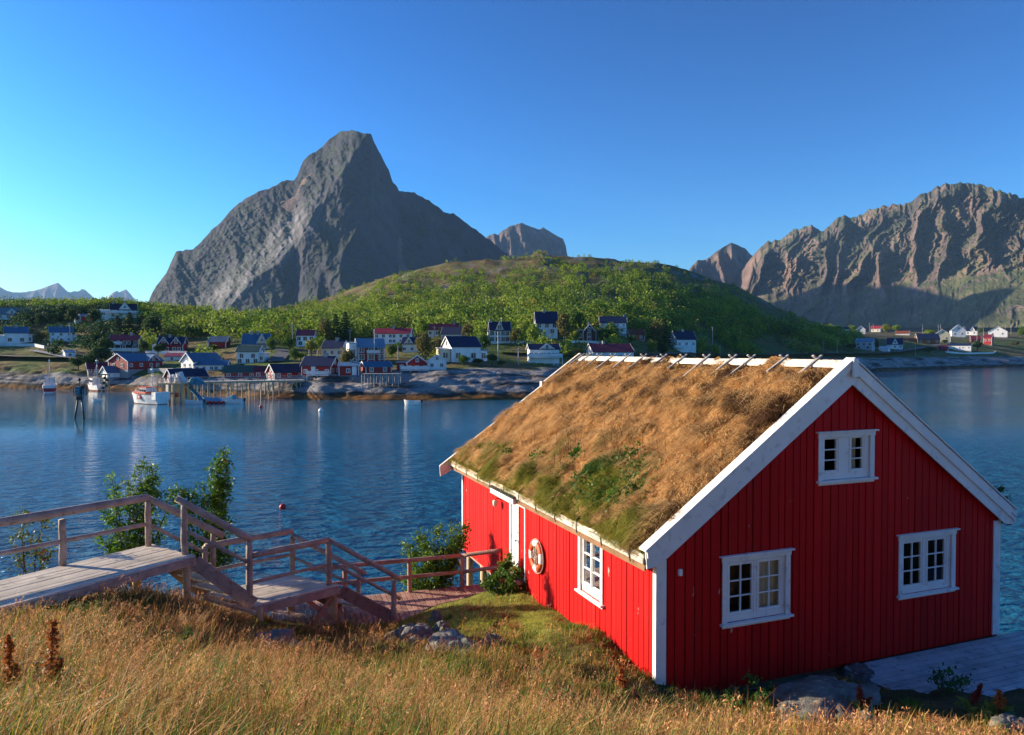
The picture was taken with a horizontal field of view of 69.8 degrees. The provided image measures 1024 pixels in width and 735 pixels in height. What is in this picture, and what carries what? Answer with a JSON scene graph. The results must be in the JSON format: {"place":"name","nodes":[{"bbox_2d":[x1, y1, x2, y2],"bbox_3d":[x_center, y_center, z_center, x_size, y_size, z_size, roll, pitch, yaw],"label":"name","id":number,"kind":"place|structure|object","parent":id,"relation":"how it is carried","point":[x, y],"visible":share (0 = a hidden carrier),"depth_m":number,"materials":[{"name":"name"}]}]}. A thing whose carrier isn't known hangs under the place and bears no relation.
{"place":"outdoors","nodes":[
{"label":"outdoors","id":0,"kind":"place"},
{"bbox_2d":[0,283,93,300],"bbox_3d":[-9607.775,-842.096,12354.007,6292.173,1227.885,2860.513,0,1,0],"label":"mountain","id":1,"kind":"structure","parent":0,"point":[57,290],"depth_m":11840.33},
{"bbox_2d":[108,290,135,300],"bbox_3d":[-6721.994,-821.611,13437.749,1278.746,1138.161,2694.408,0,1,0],"label":"mountain","id":2,"kind":"structure","parent":0,"point":[124,294],"depth_m":12916.13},
{"bbox_2d":[269,349,289,360],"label":"road","id":3,"kind":"structure","parent":0,"point":[280,354],"depth_m":194.04,"materials":[{"name":"asphalt"}]},
{"bbox_2d":[149,130,512,310],"bbox_3d":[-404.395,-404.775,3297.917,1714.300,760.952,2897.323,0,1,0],"label":"mountain","id":4,"kind":"structure","parent":0,"point":[350,218],"depth_m":2239.74,"materials":[{"name":"stone"}]},
{"bbox_2d":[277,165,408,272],"bbox_3d":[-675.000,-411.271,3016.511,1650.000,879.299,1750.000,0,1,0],"label":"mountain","id":5,"kind":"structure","parent":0,"point":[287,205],"depth_m":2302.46,"materials":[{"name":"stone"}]},
{"bbox_2d":[0,367,1023,635],"bbox_3d":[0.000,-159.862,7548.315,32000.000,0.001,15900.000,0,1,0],"label":"water","id":6,"kind":"structure","parent":0,"point":[364,479],"depth_m":67.64,"materials":[{"name":"blue liquid"}]},
{"bbox_2d":[42,360,56,392],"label":"fishing boat","id":7,"kind":"object","parent":6,"relation":"on","point":[49,385],"visible":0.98,"depth_m":177.90,"materials":[{"name":"white wood"}]},
{"bbox_2d":[73,378,86,418],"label":"beacon","id":8,"kind":"object","parent":6,"relation":"in","point":[79,391],"visible":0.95,"depth_m":107.74,"materials":[{"name":"metal"}]},
{"bbox_2d":[88,358,106,390],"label":"fishing boat","id":9,"kind":"object","parent":6,"relation":"on","point":[94,384],"visible":0.89,"depth_m":183.67,"materials":[{"name":"white wood"}]},
{"bbox_2d":[132,369,169,404],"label":"fishing boat","id":10,"kind":"object","parent":6,"relation":"on","point":[152,395],"visible":0.98,"depth_m":138.02,"materials":[{"name":"white wood"}]},
{"bbox_2d":[156,378,196,402],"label":"jetty","id":11,"kind":"object","parent":6,"relation":"in","point":[172,389],"visible":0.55,"depth_m":143.95,"materials":[{"name":"brown wood"}]},
{"bbox_2d":[221,395,245,403],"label":"motorboat","id":12,"kind":"object","parent":6,"relation":"on","point":[231,399],"visible":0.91,"depth_m":138.87,"materials":[{"name":"white wood"}]},
{"bbox_2d":[185,375,304,400],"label":"pier","id":13,"kind":"structure","parent":6,"relation":"in","point":[197,392],"depth_m":153.48,"materials":[{"name":"brown wood"}]},
{"bbox_2d":[0,253,1023,399],"bbox_3d":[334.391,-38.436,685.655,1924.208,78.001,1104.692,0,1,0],"label":"terrain","id":14,"kind":"structure","parent":0,"point":[25,367],"depth_m":231.54,"materials":[{"name":"plant"}]},
{"bbox_2d":[0,307,29,319],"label":"house","id":15,"kind":"structure","parent":14,"relation":"on","point":[6,313],"depth_m":277.30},
{"bbox_2d":[0,324,32,342],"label":"house","id":16,"kind":"structure","parent":14,"relation":"on","point":[15,334],"depth_m":240.73,"materials":[{"name":"wood"}]},
{"bbox_2d":[48,324,76,342],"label":"house","id":17,"kind":"structure","parent":14,"relation":"on","point":[61,332],"depth_m":241.96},
{"bbox_2d":[85,308,103,323],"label":"tree","id":18,"kind":"object","parent":14,"relation":"on","point":[95,314],"visible":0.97,"depth_m":262.51,"materials":[{"name":"green plant"}]},
{"bbox_2d":[85,362,107,376],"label":"shed","id":19,"kind":"structure","parent":14,"relation":"on","point":[90,368],"depth_m":196.83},
{"bbox_2d":[90,346,113,361],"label":"tree","id":20,"kind":"object","parent":14,"relation":"on","point":[103,352],"visible":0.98,"depth_m":200.47,"materials":[{"name":"green plant"}]},
{"bbox_2d":[99,366,119,381],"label":"boathouse","id":21,"kind":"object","parent":14,"relation":"on","point":[113,372],"visible":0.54,"depth_m":190.58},
{"bbox_2d":[97,301,138,321],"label":"house","id":22,"kind":"structure","parent":14,"relation":"on","point":[114,310],"depth_m":274.93,"materials":[{"name":"wood"}]},
{"bbox_2d":[109,332,142,347],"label":"house","id":23,"kind":"structure","parent":14,"relation":"on","point":[126,341],"depth_m":226.91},
{"bbox_2d":[118,312,139,334],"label":"conifer","id":24,"kind":"object","parent":14,"relation":"on","point":[129,321],"visible":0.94,"depth_m":250.29,"materials":[{"name":"green plant"}]},
{"bbox_2d":[106,353,164,377],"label":"house","id":25,"kind":"structure","parent":14,"relation":"on","point":[127,365],"depth_m":192.68,"materials":[{"name":"wood"}]},
{"bbox_2d":[141,314,162,334],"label":"tree","id":26,"kind":"object","parent":14,"relation":"on","point":[152,322],"visible":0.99,"depth_m":243.99,"materials":[{"name":"green plant"}]},
{"bbox_2d":[152,334,188,350],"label":"house","id":27,"kind":"structure","parent":14,"relation":"on","point":[176,343],"depth_m":218.69,"materials":[{"name":"wood"}]},
{"bbox_2d":[162,368,209,391],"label":"boathouse","id":28,"kind":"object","parent":14,"relation":"on","point":[189,373],"visible":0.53,"depth_m":172.60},
{"bbox_2d":[179,352,221,367],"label":"house","id":29,"kind":"structure","parent":14,"relation":"on","point":[188,360],"depth_m":185.66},
{"bbox_2d":[194,360,231,370],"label":"house","id":30,"kind":"structure","parent":14,"relation":"on","point":[208,365],"depth_m":184.18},
{"bbox_2d":[207,336,231,348],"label":"barn","id":31,"kind":"structure","parent":14,"relation":"on","point":[222,341],"depth_m":218.17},
{"bbox_2d":[223,365,257,377],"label":"boathouse","id":32,"kind":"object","parent":14,"relation":"on","point":[237,370],"visible":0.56,"depth_m":172.75,"materials":[{"name":"wood"}]},
{"bbox_2d":[235,346,269,363],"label":"house","id":33,"kind":"structure","parent":14,"relation":"on","point":[250,354],"depth_m":188.49,"materials":[{"name":"wood"}]},
{"bbox_2d":[241,331,270,348],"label":"house","id":34,"kind":"structure","parent":14,"relation":"on","point":[252,339],"depth_m":208.16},
{"bbox_2d":[253,366,267,377],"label":"boathouse","id":35,"kind":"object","parent":14,"relation":"on","point":[259,371],"visible":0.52,"depth_m":169.51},
{"bbox_2d":[265,363,300,379],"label":"cabin","id":36,"kind":"object","parent":14,"relation":"on","point":[278,371],"visible":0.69,"depth_m":164.75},
{"bbox_2d":[295,330,316,346],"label":"house","id":37,"kind":"structure","parent":14,"relation":"on","point":[303,337],"depth_m":214.21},
{"bbox_2d":[299,353,339,380],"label":"house","id":38,"kind":"structure","parent":14,"relation":"on","point":[326,364],"depth_m":162.48,"materials":[{"name":"wood"}]},
{"bbox_2d":[318,317,332,339],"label":"tree","id":39,"kind":"object","parent":14,"relation":"on","point":[324,327],"visible":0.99,"depth_m":225.87,"materials":[{"name":"green plant"}]},
{"bbox_2d":[320,337,347,357],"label":"house","id":40,"kind":"structure","parent":14,"relation":"on","point":[333,347],"depth_m":191.97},
{"bbox_2d":[338,312,356,339],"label":"conifer","id":41,"kind":"object","parent":14,"relation":"on","point":[344,318],"visible":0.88,"depth_m":232.27,"materials":[{"name":"green plant"}]},
{"bbox_2d":[339,347,357,361],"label":"tree","id":42,"kind":"object","parent":14,"relation":"on","point":[347,355],"visible":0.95,"depth_m":168.78,"materials":[{"name":"green plant"}]},
{"bbox_2d":[338,362,360,375],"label":"shed","id":43,"kind":"structure","parent":14,"relation":"on","point":[349,368],"depth_m":160.80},
{"bbox_2d":[346,338,385,361],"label":"house","id":44,"kind":"structure","parent":14,"relation":"on","point":[362,349],"depth_m":180.54,"materials":[{"name":"wood"}]},
{"bbox_2d":[361,361,392,373],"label":"boathouse","id":45,"kind":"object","parent":14,"relation":"on","point":[376,366],"visible":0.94,"depth_m":164.61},
{"bbox_2d":[361,373,401,387],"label":"pier","id":46,"kind":"structure","parent":14,"relation":"on","point":[380,378],"depth_m":154.48,"materials":[{"name":"grey wood"}]},
{"bbox_2d":[373,326,413,343],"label":"house","id":47,"kind":"structure","parent":14,"relation":"on","point":[393,335],"depth_m":220.27,"materials":[{"name":"wood"}]},
{"bbox_2d":[401,337,421,352],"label":"house","id":48,"kind":"structure","parent":14,"relation":"on","point":[407,343],"depth_m":203.31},
{"bbox_2d":[396,355,428,371],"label":"cabin","id":49,"kind":"object","parent":14,"relation":"on","point":[417,363],"visible":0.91,"depth_m":166.29,"materials":[{"name":"wood"}]},
{"bbox_2d":[414,333,433,359],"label":"tree","id":50,"kind":"object","parent":14,"relation":"on","point":[424,345],"visible":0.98,"depth_m":179.27,"materials":[{"name":"green plant"}]},
{"bbox_2d":[0,249,864,359],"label":"scrub","id":51,"kind":"object","parent":14,"relation":"on","point":[177,318],"visible":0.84,"depth_m":308.58,"materials":[{"name":"green plant"}]},
{"bbox_2d":[427,354,446,370],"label":"house","id":52,"kind":"structure","parent":14,"relation":"on","point":[437,362],"depth_m":167.21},
{"bbox_2d":[428,321,459,337],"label":"house","id":53,"kind":"structure","parent":14,"relation":"on","point":[431,330],"depth_m":236.82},
{"bbox_2d":[440,327,466,340],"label":"house","id":54,"kind":"structure","parent":14,"relation":"on","point":[449,331],"depth_m":225.94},
{"bbox_2d":[435,336,487,361],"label":"house","id":55,"kind":"structure","parent":14,"relation":"on","point":[453,348],"depth_m":182.39,"materials":[{"name":"wood"}]},
{"bbox_2d":[487,319,510,343],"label":"house","id":56,"kind":"structure","parent":14,"relation":"on","point":[503,330],"depth_m":222.70,"materials":[{"name":"wood"}]},
{"bbox_2d":[526,324,540,342],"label":"tree","id":57,"kind":"object","parent":14,"relation":"on","point":[533,329],"visible":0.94,"depth_m":209.93,"materials":[{"name":"green plant"}]},
{"bbox_2d":[526,343,562,365],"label":"house","id":58,"kind":"structure","parent":14,"relation":"on","point":[545,353],"depth_m":183.03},
{"bbox_2d":[533,309,558,338],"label":"house","id":59,"kind":"structure","parent":14,"relation":"on","point":[547,320],"depth_m":239.60,"materials":[{"name":"wood"}]},
{"bbox_2d":[556,312,569,341],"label":"tree","id":60,"kind":"object","parent":14,"relation":"on","point":[563,326],"visible":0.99,"depth_m":232.48,"materials":[{"name":"green plant"}]},
{"bbox_2d":[567,310,584,328],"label":"tree","id":61,"kind":"object","parent":14,"relation":"on","point":[575,317],"visible":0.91,"depth_m":249.15,"materials":[{"name":"green plant"}]},
{"bbox_2d":[576,322,600,340],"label":"house","id":62,"kind":"structure","parent":14,"relation":"on","point":[588,333],"depth_m":240.62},
{"bbox_2d":[588,299,608,316],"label":"tree","id":63,"kind":"object","parent":14,"relation":"on","point":[598,305],"visible":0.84,"depth_m":282.83,"materials":[{"name":"green plant"}]},
{"bbox_2d":[584,341,634,356],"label":"house","id":64,"kind":"structure","parent":14,"relation":"on","point":[607,349],"depth_m":211.38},
{"bbox_2d":[603,322,618,341],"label":"tree","id":65,"kind":"object","parent":14,"relation":"on","point":[610,329],"visible":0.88,"depth_m":240.12,"materials":[{"name":"green plant"}]},
{"bbox_2d":[598,314,626,336],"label":"house","id":66,"kind":"structure","parent":14,"relation":"on","point":[620,322],"depth_m":265.46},
{"bbox_2d":[626,329,645,340],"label":"house","id":67,"kind":"structure","parent":14,"relation":"on","point":[639,334],"depth_m":267.10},
{"bbox_2d":[647,318,662,340],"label":"tree","id":68,"kind":"object","parent":14,"relation":"on","point":[655,329],"visible":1,"depth_m":265.01,"materials":[{"name":"green plant"}]},
{"bbox_2d":[655,319,674,345],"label":"conifer","id":69,"kind":"object","parent":14,"relation":"on","point":[664,330],"visible":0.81,"depth_m":268.94,"materials":[{"name":"green plant"}]},
{"bbox_2d":[669,329,696,356],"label":"house","id":70,"kind":"structure","parent":14,"relation":"on","point":[684,341],"depth_m":271.02,"materials":[{"name":"wood"}]},
{"bbox_2d":[855,338,875,350],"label":"house","id":71,"kind":"structure","parent":14,"relation":"on","point":[867,344],"depth_m":414.49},
{"bbox_2d":[886,337,903,349],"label":"house","id":72,"kind":"structure","parent":14,"relation":"on","point":[895,343],"depth_m":439.78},
{"bbox_2d":[904,333,940,345],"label":"house","id":73,"kind":"structure","parent":14,"relation":"on","point":[932,338],"depth_m":503.29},
{"bbox_2d":[946,343,972,352],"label":"house","id":74,"kind":"structure","parent":14,"relation":"on","point":[965,347],"depth_m":489.55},
{"bbox_2d":[0,0,1023,301],"label":"sky","id":75,"kind":"structure","parent":0,"point":[676,133],"materials":[{"name":"blue"}]},
{"bbox_2d":[0,574,1023,734],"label":"ground","id":76,"kind":"structure","parent":0,"point":[938,699],"depth_m":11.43,"materials":[{"name":"plant"}]},
{"bbox_2d":[0,633,45,694],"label":"dock plant","id":77,"kind":"object","parent":76,"relation":"on","point":[8,651],"visible":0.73,"depth_m":5.31,"materials":[{"name":"brown plant"}]},
{"bbox_2d":[6,506,57,574],"bbox_3d":[-9.122,3.406,13.951,1.069,1.571,0.700,0,1,0],"label":"rowan","id":78,"kind":"object","parent":76,"relation":"on","point":[38,553],"visible":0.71,"depth_m":13.92,"materials":[{"name":"green plant"}]},
{"bbox_2d":[30,619,75,701],"bbox_3d":[-3.153,2.132,5.081,0.653,0.776,0.459,1,2,36],"label":"dock plant","id":79,"kind":"object","parent":76,"relation":"on","point":[53,639],"visible":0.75,"depth_m":5.07,"materials":[{"name":"brown plant"}]},
{"bbox_2d":[0,494,195,617],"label":"boardwalk","id":80,"kind":"structure","parent":76,"relation":"on","point":[63,579],"depth_m":12.62,"materials":[{"name":"grey wood"}]},
{"bbox_2d":[92,456,184,589],"bbox_3d":[-8.280,3.420,16.313,1.948,2.881,0.987,0,1,0],"label":"rowan","id":81,"kind":"object","parent":76,"relation":"on","point":[147,486],"visible":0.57,"depth_m":16.20,"materials":[{"name":"green plant"}]},
{"bbox_2d":[172,445,241,602],"bbox_3d":[-6.825,3.511,16.471,1.466,3.543,1.166,0,1,0],"label":"rowan","id":82,"kind":"object","parent":76,"relation":"on","point":[217,497],"visible":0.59,"depth_m":16.37,"materials":[{"name":"green plant"}]},
{"bbox_2d":[202,529,339,625],"bbox_3d":[-4.830,4.512,14.815,2.286,2.523,1.510,-1,2,-44],"label":"landing","id":83,"kind":"object","parent":76,"relation":"on","point":[290,588],"visible":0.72,"depth_m":14.76,"materials":[{"name":"grey wood"}]},
{"bbox_2d":[148,496,257,614],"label":"wooden stairs","id":84,"kind":"structure","parent":83,"relation":"on","point":[214,578],"depth_m":13.71,"materials":[{"name":"brown wood"}]},
{"bbox_2d":[251,628,307,650],"bbox_3d":[-4.026,4.892,12.346,0.870,0.991,1.176,0,1,18],"label":"boulder","id":85,"kind":"object","parent":76,"relation":"on","point":[285,633],"visible":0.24,"depth_m":12.30,"materials":[{"name":"stone"}]},
{"bbox_2d":[272,548,501,625],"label":"walkway","id":86,"kind":"structure","parent":76,"relation":"on","point":[410,602],"depth_m":16.52,"materials":[{"name":"red wood"}]},
{"bbox_2d":[291,533,401,619],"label":"wooden stairs","id":87,"kind":"structure","parent":86,"relation":"on","point":[352,598],"depth_m":15.14,"materials":[{"name":"red wood"}]},
{"bbox_2d":[383,623,434,642],"bbox_3d":[-1.823,5.106,13.508,1.217,0.773,0.896,0,1,8],"label":"boulder","id":88,"kind":"object","parent":76,"relation":"on","point":[425,631],"visible":0.35,"depth_m":13.35,"materials":[{"name":"stone"}]},
{"bbox_2d":[396,519,471,590],"bbox_3d":[-1.880,4.817,17.583,1.819,2.307,1.271,0,1,0],"label":"bush","id":89,"kind":"object","parent":76,"relation":"on","point":[456,544],"visible":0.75,"depth_m":17.55,"materials":[{"name":"green plant"}]},
{"bbox_2d":[425,628,482,659],"bbox_3d":[-0.905,4.833,12.027,1.018,0.901,1.536,-1,1,-25],"label":"boulder","id":90,"kind":"object","parent":76,"relation":"on","point":[454,636],"visible":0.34,"depth_m":11.99,"materials":[{"name":"stone"}]},
{"bbox_2d":[478,548,527,595],"bbox_3d":[-0.104,4.524,15.771,1.080,1.217,0.803,1,1,30],"label":"bush","id":91,"kind":"object","parent":76,"relation":"on","point":[492,580],"visible":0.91,"depth_m":15.75,"materials":[{"name":"green plant"}]},
{"bbox_2d":[527,682,578,710],"bbox_3d":[0.478,3.970,8.650,0.583,0.508,0.685,0,1,12],"label":"weed","id":92,"kind":"object","parent":76,"relation":"on","point":[566,691],"visible":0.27,"depth_m":8.70,"materials":[{"name":"green plant"}]},
{"bbox_2d":[601,667,629,698],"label":"dock plant","id":93,"kind":"object","parent":76,"relation":"on","point":[624,681],"visible":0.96,"depth_m":10.08,"materials":[{"name":"brown plant"}]},
{"bbox_2d":[439,353,1017,690],"bbox_3d":[3.732,4.862,16.765,8.417,10.364,10.368,0,1,-21],"label":"cabin","id":94,"kind":"object","parent":76,"relation":"on","point":[697,523],"visible":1,"depth_m":12.37,"materials":[{"name":"red paint"}]},
{"bbox_2d":[512,505,519,567],"bbox_3d":[0.049,3.711,16.201,0.117,1.410,0.415,0,1,-21],"label":"door","id":95,"kind":"structure","parent":94,"relation":"in","point":[515,509],"depth_m":16.12,"materials":[{"name":"white paint"}]},
{"bbox_2d":[520,507,523,571],"bbox_3d":[0.257,3.719,15.846,0.030,1.410,0.400,0,1,-21],"label":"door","id":96,"kind":"structure","parent":94,"relation":"in","point":[521,509],"depth_m":15.90,"materials":[{"name":"red paint"}]},
{"bbox_2d":[529,538,543,573],"bbox_3d":[0.495,3.835,14.922,0.115,0.715,0.715,0,1,-21],"label":"lifebuoy","id":97,"kind":"object","parent":94,"relation":"attached to","point":[534,546],"visible":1,"depth_m":14.84,"materials":[{"name":"white paint"}]},
{"bbox_2d":[574,536,604,609],"bbox_3d":[1.368,3.470,12.788,0.140,1.206,1.027,0,1,-21],"label":"window","id":98,"kind":"structure","parent":94,"relation":"in","point":[590,556],"depth_m":12.79,"materials":[{"name":"white paint"}]},
{"bbox_2d":[719,548,794,628],"bbox_3d":[3.807,3.439,11.497,1.399,1.126,0.213,0,1,-21],"label":"window","id":99,"kind":"structure","parent":94,"relation":"in","point":[770,570],"depth_m":11.51,"materials":[{"name":"white paint"}]},
{"bbox_2d":[816,429,878,485],"bbox_3d":[5.486,1.470,12.100,1.290,0.876,0.213,0,1,-21],"label":"window","id":100,"kind":"structure","parent":94,"relation":"in","point":[844,441],"depth_m":12.08,"materials":[{"name":"white paint"}]},
{"bbox_2d":[896,528,960,599],"bbox_3d":[7.227,3.410,12.776,1.446,1.126,0.140,0,1,-21],"label":"window","id":101,"kind":"structure","parent":94,"relation":"in","point":[948,536],"depth_m":12.79,"materials":[{"name":"white paint"}]},
{"bbox_2d":[719,673,774,710],"bbox_3d":[3.456,4.639,10.350,0.861,0.589,0.613,-1,1,-27],"label":"weed","id":102,"kind":"object","parent":76,"relation":"on","point":[752,680],"visible":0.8,"depth_m":10.39,"materials":[{"name":"green plant"}]},
{"bbox_2d":[769,675,882,727],"bbox_3d":[4.532,4.939,10.386,2.346,0.799,1.669,0,1,-19],"label":"boulder","id":103,"kind":"object","parent":76,"relation":"on","point":[823,690],"visible":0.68,"depth_m":10.35,"materials":[{"name":"stone"}]},
{"bbox_2d":[840,662,874,682],"bbox_3d":[5.664,5.125,11.887,0.495,0.591,0.976,0,1,-8],"label":"boulder","id":104,"kind":"object","parent":76,"relation":"on","point":[864,671],"visible":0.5,"depth_m":11.84,"materials":[{"name":"stone"}]},
{"bbox_2d":[844,685,881,709],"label":"dock plant","id":105,"kind":"object","parent":76,"relation":"on","point":[860,701],"visible":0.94,"depth_m":10.14,"materials":[{"name":"brown plant"}]},
{"bbox_2d":[844,631,1023,696],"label":"deck","id":106,"kind":"structure","parent":76,"relation":"on","point":[991,664],"depth_m":12.06,"materials":[{"name":"grey wood"}]},
{"bbox_2d":[926,662,974,694],"bbox_3d":[6.599,4.761,10.989,0.688,0.521,0.541,0,1,0],"label":"weed","id":107,"kind":"object","parent":76,"relation":"on","point":[957,681],"visible":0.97,"depth_m":11.02,"materials":[{"name":"green plant"}]},
{"bbox_2d":[952,683,983,716],"bbox_3d":[6.303,4.582,10.104,0.371,0.552,0.498,0,1,0],"label":"dock plant","id":108,"kind":"object","parent":76,"relation":"on","point":[976,696],"visible":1,"depth_m":10.08,"materials":[{"name":"green plant"}]},
{"bbox_2d":[975,689,1021,716],"bbox_3d":[6.454,4.553,9.783,0.632,0.509,0.458,-1,1,-29],"label":"dock plant","id":109,"kind":"object","parent":76,"relation":"on","point":[1000,707],"visible":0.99,"depth_m":9.84,"materials":[{"name":"green plant"}]},
{"bbox_2d":[989,713,1023,733],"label":"boulder","id":110,"kind":"object","parent":76,"relation":"on","point":[1014,719],"visible":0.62,"depth_m":9.38,"materials":[{"name":"stone"}]},
{"bbox_2d":[486,223,567,257],"bbox_3d":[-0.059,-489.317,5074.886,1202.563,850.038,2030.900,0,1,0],"label":"mountain","id":111,"kind":"structure","parent":0,"point":[518,240],"depth_m":4488.10,"materials":[{"name":"stone"}]},
{"bbox_2d":[689,243,751,285],"bbox_3d":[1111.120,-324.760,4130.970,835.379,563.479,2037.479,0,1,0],"label":"mountain","id":112,"kind":"structure","parent":0,"point":[727,263],"depth_m":3383.27,"materials":[{"name":"stone"}]},
{"bbox_2d":[659,344,943,353],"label":"road","id":113,"kind":"structure","parent":0,"point":[926,346],"depth_m":417.73,"materials":[{"name":"asphalt"}]},
{"bbox_2d":[736,182,1023,331],"bbox_3d":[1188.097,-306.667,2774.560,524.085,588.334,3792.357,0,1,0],"label":"mountain","id":114,"kind":"structure","parent":0,"point":[947,257],"depth_m":2328.21,"materials":[{"name":"stone"}]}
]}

